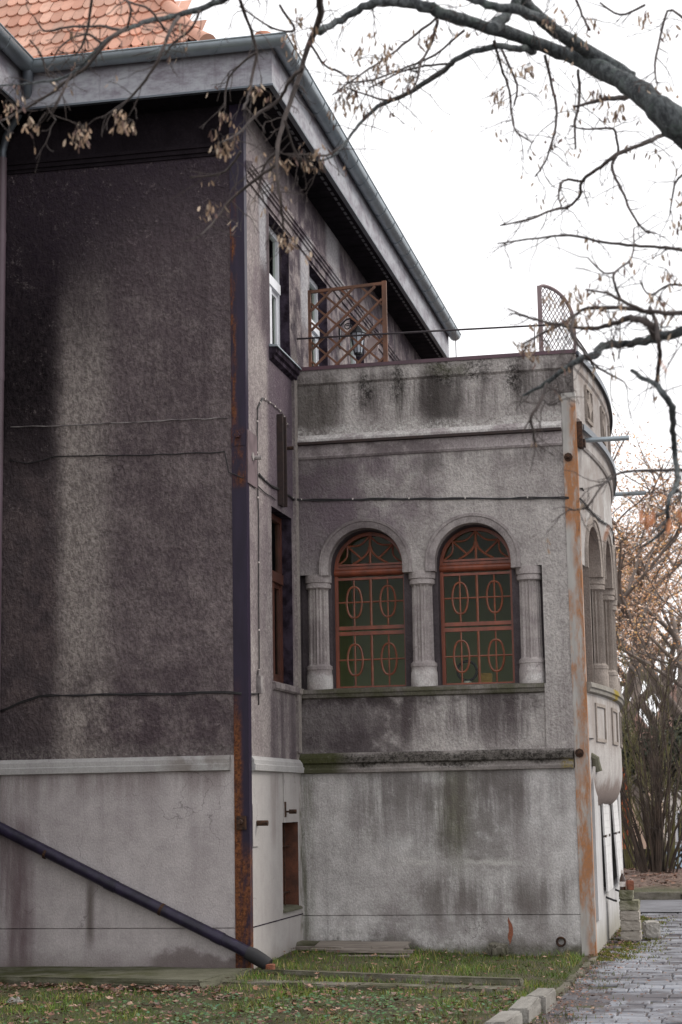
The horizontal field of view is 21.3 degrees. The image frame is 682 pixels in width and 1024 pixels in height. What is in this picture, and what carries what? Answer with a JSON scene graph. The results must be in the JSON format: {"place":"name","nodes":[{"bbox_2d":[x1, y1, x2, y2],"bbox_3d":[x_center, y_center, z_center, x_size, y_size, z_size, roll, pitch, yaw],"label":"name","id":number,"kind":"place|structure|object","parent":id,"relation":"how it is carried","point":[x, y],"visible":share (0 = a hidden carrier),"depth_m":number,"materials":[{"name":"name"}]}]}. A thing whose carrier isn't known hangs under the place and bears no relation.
{"place":"outdoors","nodes":[
{"label":"outdoors","id":0,"kind":"place"},
{"bbox_2d":[0,914,680,1023],"bbox_3d":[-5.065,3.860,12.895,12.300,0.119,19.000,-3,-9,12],"label":"lawn","id":1,"kind":"structure","parent":0,"point":[193,997],"depth_m":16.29,"materials":[{"name":"plant"}]},
{"bbox_2d":[7,997,22,1004],"bbox_3d":[-2.917,4.378,16.229,0.149,0.082,0.110,-1,-9,0],"label":"white stone","id":2,"kind":"object","parent":1,"relation":"on","point":[17,999],"visible":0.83,"depth_m":16.21,"materials":[{"name":"white stone"}]},
{"bbox_2d":[0,966,252,990],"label":"concrete slab","id":3,"kind":"structure","parent":1,"relation":"on","point":[147,976],"depth_m":17.92,"materials":[{"name":"grey concrete"}]},
{"bbox_2d":[223,979,288,985],"bbox_3d":[-0.883,4.616,17.736,0.791,0.082,0.311,-5,-10,25],"label":"concrete strip","id":4,"kind":"object","parent":1,"relation":"on","point":[263,982],"visible":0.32,"depth_m":17.63,"materials":[{"name":"grey concrete"}]},
{"bbox_2d":[2,990,516,1023],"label":"clover","id":5,"kind":"object","parent":1,"relation":"on","point":[285,1007],"visible":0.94,"depth_m":15.23,"materials":[{"name":"green plant"}]},
{"bbox_2d":[295,946,344,949],"bbox_3d":[-0.237,4.862,20.210,0.602,0.046,0.075,-6,-11,29],"label":"wooden board","id":6,"kind":"object","parent":1,"relation":"on","point":[303,947],"visible":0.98,"depth_m":20.23,"materials":[{"name":"grey wood"}]},
{"bbox_2d":[282,980,365,989],"bbox_3d":[-0.164,4.549,17.400,0.784,0.081,0.311,-5,-10,25],"label":"concrete strip","id":7,"kind":"object","parent":1,"relation":"on","point":[353,985],"visible":0.48,"depth_m":17.29,"materials":[{"name":"grey concrete"}]},
{"bbox_2d":[296,940,361,945],"bbox_3d":[-0.201,4.961,20.703,0.865,0.136,0.336,-3,-9,12],"label":"step","id":8,"kind":"object","parent":1,"relation":"on","point":[306,943],"visible":0.16,"depth_m":20.61,"materials":[{"name":"grey concrete"}]},
{"bbox_2d":[0,868,681,1023],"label":"fallen leaves","id":9,"kind":"object","parent":1,"relation":"on","point":[143,988],"visible":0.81,"depth_m":16.39,"materials":[{"name":"brown plant"}]},
{"bbox_2d":[326,949,412,953],"bbox_3d":[0.310,4.816,19.892,0.986,0.041,0.095,-4,-10,18],"label":"wooden board","id":10,"kind":"object","parent":1,"relation":"on","point":[393,951],"visible":0.96,"depth_m":19.86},
{"bbox_2d":[310,941,410,950],"bbox_3d":[0.217,4.827,20.180,1.056,0.024,0.426,-4,-1,16],"label":"wooden board","id":11,"kind":"object","parent":10,"relation":"on","point":[400,945],"visible":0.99,"depth_m":20.20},
{"bbox_2d":[371,945,409,948],"bbox_3d":[0.543,4.808,20.031,0.426,0.031,0.106,-1,-4,-2],"label":"wooden board","id":12,"kind":"object","parent":11,"relation":"on","point":[375,947],"visible":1,"depth_m":19.99,"materials":[{"name":"grey wood"}]},
{"bbox_2d":[337,955,409,957],"bbox_3d":[0.327,4.827,19.721,0.855,0.026,0.126,-3,-9,14],"label":"wooden board","id":13,"kind":"object","parent":1,"relation":"on","point":[391,956],"visible":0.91,"depth_m":19.64,"materials":[{"name":"grey wood"}]},
{"bbox_2d":[252,969,524,986],"bbox_3d":[0.223,4.587,17.796,3.431,0.140,0.111,-6,-11,30],"label":"concrete edging","id":14,"kind":"object","parent":1,"relation":"on","point":[456,980],"visible":0.48,"depth_m":17.49,"materials":[{"name":"grey concrete"}]},
{"bbox_2d":[356,982,442,989],"bbox_3d":[0.552,4.483,17.065,0.789,0.082,0.310,-5,-10,25],"label":"concrete strip","id":15,"kind":"object","parent":1,"relation":"on","point":[381,986],"visible":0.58,"depth_m":17.02,"materials":[{"name":"grey concrete"}]},
{"bbox_2d":[434,984,523,993],"bbox_3d":[1.271,4.416,16.728,0.790,0.081,0.311,-5,-10,25],"label":"concrete strip","id":16,"kind":"object","parent":1,"relation":"on","point":[480,988],"visible":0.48,"depth_m":16.67,"materials":[{"name":"grey concrete"}]},
{"bbox_2d":[487,942,508,956],"bbox_3d":[1.754,4.899,20.275,0.249,0.167,0.198,1,-4,-11],"label":"rubble stone","id":17,"kind":"object","parent":1,"relation":"on","point":[495,949],"visible":0.92,"depth_m":20.22,"materials":[{"name":"grey stone"}]},
{"bbox_2d":[174,0,681,725],"label":"sky","id":18,"kind":"structure","parent":0,"point":[444,188],"materials":[{"name":"white"}]},
{"bbox_2d":[533,842,681,1023],"bbox_3d":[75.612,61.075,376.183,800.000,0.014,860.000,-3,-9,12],"label":"ground","id":19,"kind":"structure","parent":0,"point":[562,1020],"depth_m":16.43,"materials":[{"name":"stone"}]},
{"bbox_2d":[0,0,624,968],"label":"villa","id":20,"kind":"object","parent":19,"relation":"on","point":[372,766],"visible":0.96,"depth_m":20.42,"materials":[{"name":"grey concrete"}]},
{"bbox_2d":[0,156,6,677],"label":"downpipe","id":21,"kind":"object","parent":20,"relation":"attached to","point":[3,181],"visible":1,"depth_m":20.18,"materials":[{"name":"black metal"}]},
{"bbox_2d":[11,417,226,426],"bbox_3d":[-2.438,-0.977,19.808,2.479,0.061,0.012,-3,-9,12],"label":"wall cable","id":22,"kind":"object","parent":20,"relation":"attached to","point":[121,422],"depth_m":19.80,"materials":[{"name":"black rubber"}]},
{"bbox_2d":[0,691,257,712],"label":"wall cable","id":23,"kind":"object","parent":20,"relation":"attached to","point":[134,694],"depth_m":19.30,"materials":[{"name":"black rubber"}]},
{"bbox_2d":[0,822,274,969],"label":"drainpipe","id":24,"kind":"object","parent":20,"relation":"attached to","point":[257,957],"visible":1,"depth_m":18.81,"materials":[{"name":"metal"}]},
{"bbox_2d":[9,451,275,499],"bbox_3d":[-2.067,-0.451,19.770,3.005,0.400,1.166,1,-9,-13],"label":"wall cable","id":25,"kind":"object","parent":20,"relation":"attached to","point":[144,455],"depth_m":19.72,"materials":[{"name":"black rubber"}]},
{"bbox_2d":[256,670,262,693],"bbox_3d":[-0.873,1.821,19.477,0.050,0.250,0.100,-3,-9,12],"label":"junction box","id":26,"kind":"object","parent":20,"relation":"attached to","point":[259,683],"visible":1,"depth_m":19.43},
{"bbox_2d":[257,397,262,704],"bbox_3d":[-0.878,0.392,19.856,0.014,3.442,0.324,-3,-9,12],"label":"wall cable","id":27,"kind":"object","parent":20,"relation":"attached to","point":[260,402],"depth_m":19.75,"materials":[{"name":"grey plastic"}]},
{"bbox_2d":[263,397,288,427],"bbox_3d":[-0.746,-1.153,20.873,0.014,0.130,1.235,-3,-9,12],"label":"wall cable","id":28,"kind":"object","parent":20,"relation":"attached to","point":[276,407],"depth_m":20.83,"materials":[{"name":"white plastic"}]},
{"bbox_2d":[269,213,301,380],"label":"window","id":29,"kind":"structure","parent":20,"relation":"in","point":[279,346],"depth_m":21.82,"materials":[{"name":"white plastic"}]},
{"bbox_2d":[271,506,303,695],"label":"window","id":30,"kind":"structure","parent":20,"relation":"in","point":[282,607],"depth_m":21.22,"materials":[{"name":"brown glass"}]},
{"bbox_2d":[282,822,302,912],"bbox_3d":[-0.666,4.020,20.584,0.270,0.985,0.830,-3,-9,12],"label":"basement window","id":31,"kind":"structure","parent":20,"relation":"in","point":[289,830],"depth_m":20.91,"materials":[{"name":"wood"}]},
{"bbox_2d":[309,264,327,366],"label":"window","id":32,"kind":"structure","parent":20,"relation":"in","point":[315,282],"depth_m":23.97,"materials":[{"name":"white plastic"}]},
{"bbox_2d":[308,280,387,366],"bbox_3d":[0.081,-2.271,22.133,0.980,1.059,0.060,-3,-9,12],"label":"trellis panel","id":33,"kind":"object","parent":20,"relation":"on","point":[382,321],"visible":0.94,"depth_m":22.12,"materials":[{"name":"red wood"}]},
{"bbox_2d":[339,317,365,355],"bbox_3d":[0.170,-2.385,24.733,0.369,0.550,0.227,-6,-11,30],"label":"wall lantern","id":34,"kind":"object","parent":20,"relation":"attached to","point":[358,350],"depth_m":24.64,"materials":[{"name":"black metal"}]},
{"bbox_2d":[350,319,363,363],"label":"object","id":35,"kind":"structure","parent":20,"relation":"in","point":[352,322],"depth_m":26.44,"materials":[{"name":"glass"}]},
{"bbox_2d":[334,532,405,687],"bbox_3d":[0.359,1.171,21.692,0.874,1.877,0.087,-3,-9,12],"label":"window","id":36,"kind":"structure","parent":20,"relation":"in","point":[386,568],"depth_m":21.71,"materials":[{"name":"red wood"}]},
{"bbox_2d":[367,337,377,352],"bbox_3d":[0.387,-2.042,22.197,0.140,0.200,0.024,-3,-9,12],"label":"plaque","id":37,"kind":"object","parent":20,"relation":"hanging from","point":[372,342],"visible":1,"depth_m":22.19,"materials":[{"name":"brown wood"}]},
{"bbox_2d":[259,473,614,544],"bbox_3d":[1.896,-0.016,22.021,7.000,0.274,2.566,6,-12,-39],"label":"wall cable","id":38,"kind":"object","parent":20,"relation":"attached to","point":[423,498],"depth_m":21.41,"materials":[{"name":"black plastic"}]},
{"bbox_2d":[297,323,595,370],"bbox_3d":[2.555,-1.800,23.259,2.772,0.405,5.988,-10,-13,44],"label":"terrace railing","id":39,"kind":"object","parent":20,"relation":"on","point":[455,330],"visible":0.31,"depth_m":21.88,"materials":[{"name":"metal"}]},
{"bbox_2d":[456,660,477,682],"bbox_3d":[1.497,2.025,21.464,0.262,0.551,0.090,-3,-9,12],"label":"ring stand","id":40,"kind":"object","parent":20,"relation":"attached to","point":[473,677],"visible":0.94,"depth_m":21.47,"materials":[{"name":"black metal"}]},
{"bbox_2d":[439,527,514,684],"bbox_3d":[1.611,1.108,21.434,0.874,1.877,0.087,-3,-9,12],"label":"window","id":41,"kind":"structure","parent":20,"relation":"in","point":[476,565],"depth_m":21.45,"materials":[{"name":"red wood"}]},
{"bbox_2d":[481,673,492,681],"bbox_3d":[1.714,2.024,21.466,0.144,0.226,0.148,-3,-9,12],"label":"box","id":42,"kind":"object","parent":20,"relation":"attached to","point":[486,677],"visible":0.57,"depth_m":21.41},
{"bbox_2d":[537,284,576,350],"bbox_3d":[2.601,-2.284,21.829,0.566,0.893,0.067,4,-11,-29],"label":"arched trellis","id":43,"kind":"object","parent":20,"relation":"on","point":[540,296],"visible":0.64,"depth_m":21.79,"materials":[{"name":"brown wood"}]},
{"bbox_2d":[585,435,628,442],"bbox_3d":[3.115,-0.861,21.490,0.585,0.057,0.058,-3,-9,12],"label":"drain spout","id":44,"kind":"object","parent":20,"relation":"attached to","point":[607,439],"visible":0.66,"depth_m":21.46,"materials":[{"name":"metal"}]},
{"bbox_2d":[613,491,645,496],"bbox_3d":[4.071,-0.259,25.867,0.550,0.057,0.058,-3,-9,12],"label":"drain spout","id":45,"kind":"object","parent":20,"relation":"attached to","point":[621,493],"visible":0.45,"depth_m":25.84,"materials":[{"name":"metal"}]},
{"bbox_2d":[0,0,681,560],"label":"bare tree","id":46,"kind":"object","parent":19,"relation":"on","point":[654,104],"visible":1,"depth_m":8.93,"materials":[{"name":"brown plant"}]},
{"bbox_2d":[484,1010,522,1023],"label":"kerb stone","id":47,"kind":"object","parent":19,"relation":"on","point":[509,1017],"visible":1,"depth_m":13.68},
{"bbox_2d":[508,996,540,1023],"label":"kerb stone","id":48,"kind":"object","parent":19,"relation":"on","point":[528,1008],"visible":0.74,"depth_m":14.50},
{"bbox_2d":[527,988,555,1013],"bbox_3d":[1.700,4.175,15.405,0.172,0.206,0.706,-3,-10,14],"label":"kerb stone","id":49,"kind":"object","parent":19,"relation":"on","point":[547,996],"visible":0.48,"depth_m":15.28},
{"bbox_2d":[555,987,564,1000],"bbox_3d":[1.949,4.365,16.349,0.083,0.107,0.622,-3,-9,14],"label":"edging stone","id":50,"kind":"object","parent":19,"relation":"on","point":[559,989],"visible":0.38,"depth_m":16.40,"materials":[{"name":"grey stone"}]},
{"bbox_2d":[560,982,570,992],"bbox_3d":[2.086,4.469,16.933,0.081,0.107,0.626,-3,-9,12],"label":"edging stone","id":51,"kind":"object","parent":19,"relation":"on","point":[565,984],"visible":0.36,"depth_m":16.96,"materials":[{"name":"grey stone"}]},
{"bbox_2d":[566,974,576,985],"bbox_3d":[2.233,4.556,17.562,0.083,0.107,0.626,-3,-9,10],"label":"edging stone","id":52,"kind":"object","parent":19,"relation":"on","point":[571,977],"visible":0.53,"depth_m":17.47,"materials":[{"name":"grey stone"}]},
{"bbox_2d":[574,969,584,977],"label":"edging stone","id":53,"kind":"object","parent":19,"relation":"on","point":[578,974],"visible":0.4,"depth_m":18.20,"materials":[{"name":"grey stone"}]},
{"bbox_2d":[581,961,590,971],"bbox_3d":[2.562,4.777,18.968,0.082,0.106,0.626,-3,-9,11],"label":"edging stone","id":54,"kind":"object","parent":19,"relation":"on","point":[585,965],"visible":0.56,"depth_m":18.78,"materials":[{"name":"grey stone"}]},
{"bbox_2d":[587,956,598,964],"bbox_3d":[2.748,4.913,19.758,0.082,0.108,0.626,-3,-9,14],"label":"edging stone","id":55,"kind":"object","parent":19,"relation":"on","point":[593,959],"visible":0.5,"depth_m":19.64,"materials":[{"name":"grey stone"}]},
{"bbox_2d":[622,703,662,848],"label":"house","id":56,"kind":"structure","parent":19,"relation":"on","point":[643,842],"depth_m":61.89,"materials":[{"name":"grey brick"}]},
{"bbox_2d":[611,432,681,725],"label":"tree","id":57,"kind":"object","parent":19,"relation":"on","point":[670,626],"visible":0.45,"depth_m":47.03,"materials":[{"name":"brown plant"}]},
{"bbox_2d":[611,413,681,848],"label":"tree","id":58,"kind":"object","parent":19,"relation":"on","point":[628,678],"visible":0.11,"depth_m":51.60,"materials":[{"name":"brown plant"}]},
{"bbox_2d":[614,509,681,730],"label":"tree","id":59,"kind":"object","parent":19,"relation":"on","point":[672,647],"visible":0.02,"depth_m":62.94,"materials":[{"name":"brown plant"}]},
{"bbox_2d":[621,711,681,800],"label":"tree","id":60,"kind":"object","parent":19,"relation":"on","point":[679,735],"visible":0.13,"depth_m":45.73,"materials":[{"name":"brown plant"}]},
{"bbox_2d":[642,920,660,938],"bbox_3d":[3.929,5.282,22.955,0.214,0.216,0.515,-2,-9,6],"label":"stone block","id":61,"kind":"object","parent":19,"relation":"on","point":[651,929],"depth_m":22.72,"materials":[{"name":"grey stone"}]},
{"bbox_2d":[634,892,680,899],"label":"kerb stone","id":62,"kind":"object","parent":19,"relation":"on","point":[657,895],"visible":0.39,"depth_m":31.30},
{"bbox_2d":[655,684,681,841],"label":"house","id":63,"kind":"structure","parent":19,"relation":"on","point":[676,821],"depth_m":74.87,"materials":[{"name":"white brick"}]},
{"bbox_2d":[675,811,681,841],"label":"window","id":64,"kind":"structure","parent":63,"relation":"in","point":[677,831],"depth_m":74.70,"materials":[{"name":"white plastic"}]},
{"bbox_2d":[675,844,681,868],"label":"parked car","id":65,"kind":"object","parent":19,"relation":"on","point":[680,858],"depth_m":45.13,"materials":[{"name":"white paint"}]},
{"bbox_2d":[549,913,681,1023],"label":"path","id":66,"kind":"structure","parent":0,"point":[636,1007],"depth_m":16.95,"materials":[{"name":"grey stone"}]},
{"bbox_2d":[620,930,641,940],"bbox_3d":[3.590,5.233,22.436,0.253,0.126,0.388,-3,-9,12],"label":"concrete block","id":67,"kind":"object","parent":66,"relation":"on","point":[631,935],"depth_m":22.25,"materials":[{"name":"grey concrete"}]},
{"bbox_2d":[620,920,640,930],"bbox_3d":[3.588,5.111,22.456,0.247,0.126,0.388,-3,-9,11],"label":"concrete block","id":68,"kind":"object","parent":67,"relation":"on","point":[630,926],"depth_m":22.27,"materials":[{"name":"grey concrete"}]},
{"bbox_2d":[619,909,640,920],"bbox_3d":[3.581,4.991,22.476,0.243,0.127,0.388,-3,-9,12],"label":"concrete block","id":69,"kind":"object","parent":68,"relation":"on","point":[630,915],"depth_m":22.30,"materials":[{"name":"grey concrete"}]},
{"bbox_2d":[619,899,639,910],"bbox_3d":[3.580,4.869,22.495,0.243,0.126,0.388,-3,-9,12],"label":"concrete block","id":70,"kind":"object","parent":69,"relation":"on","point":[627,905],"depth_m":22.32,"materials":[{"name":"grey concrete"}]},
{"bbox_2d":[619,889,633,899],"bbox_3d":[3.543,4.749,22.522,0.178,0.127,0.257,-3,-9,12],"label":"concrete block","id":71,"kind":"object","parent":70,"relation":"on","point":[626,894],"depth_m":22.41,"materials":[{"name":"grey concrete"}]},
{"bbox_2d":[619,870,625,889],"bbox_3d":[3.492,4.566,22.520,0.077,0.240,0.075,-3,-9,12],"label":"bottle","id":72,"kind":"object","parent":71,"relation":"on","point":[622,883],"visible":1,"depth_m":22.49,"materials":[{"name":"white glass"}]},
{"bbox_2d":[626,880,633,889],"bbox_3d":[3.585,4.629,22.511,0.079,0.113,0.164,-1,-9,0],"label":"red brick","id":73,"kind":"object","parent":71,"relation":"on","point":[629,884],"visible":1,"depth_m":22.44,"materials":[{"name":"red brick"}]},
{"bbox_2d":[623,869,681,893],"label":"verge","id":74,"kind":"structure","parent":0,"point":[658,886],"depth_m":33.31,"materials":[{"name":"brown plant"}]},
{"bbox_2d":[617,639,681,868],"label":"shrub","id":75,"kind":"object","parent":74,"relation":"on","point":[673,825],"visible":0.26,"depth_m":40.18,"materials":[{"name":"brown plant"}]},
{"bbox_2d":[620,633,679,869],"bbox_3d":[6.522,5.018,37.625,2.759,5.090,2.651,1,-9,-11],"label":"shrub","id":76,"kind":"object","parent":74,"relation":"on","point":[628,862],"visible":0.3,"depth_m":37.51,"materials":[{"name":"brown plant"}]},
{"bbox_2d":[620,625,681,872],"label":"shrub","id":77,"kind":"object","parent":74,"relation":"on","point":[654,831],"visible":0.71,"depth_m":35.32,"materials":[{"name":"brown plant"}]},
{"bbox_2d":[622,849,681,869],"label":"wooden fence","id":78,"kind":"object","parent":74,"relation":"on","point":[680,855],"depth_m":40.69,"materials":[{"name":"brown wood"}]},
{"bbox_2d":[643,640,681,812],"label":"shrub","id":79,"kind":"object","parent":74,"relation":"on","point":[669,726],"visible":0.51,"depth_m":36.86,"materials":[{"name":"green plant"}]},
{"bbox_2d":[640,900,681,911],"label":"road","id":80,"kind":"structure","parent":0,"point":[660,905],"depth_m":29.47,"materials":[{"name":"grey asphalt"}]}
]}

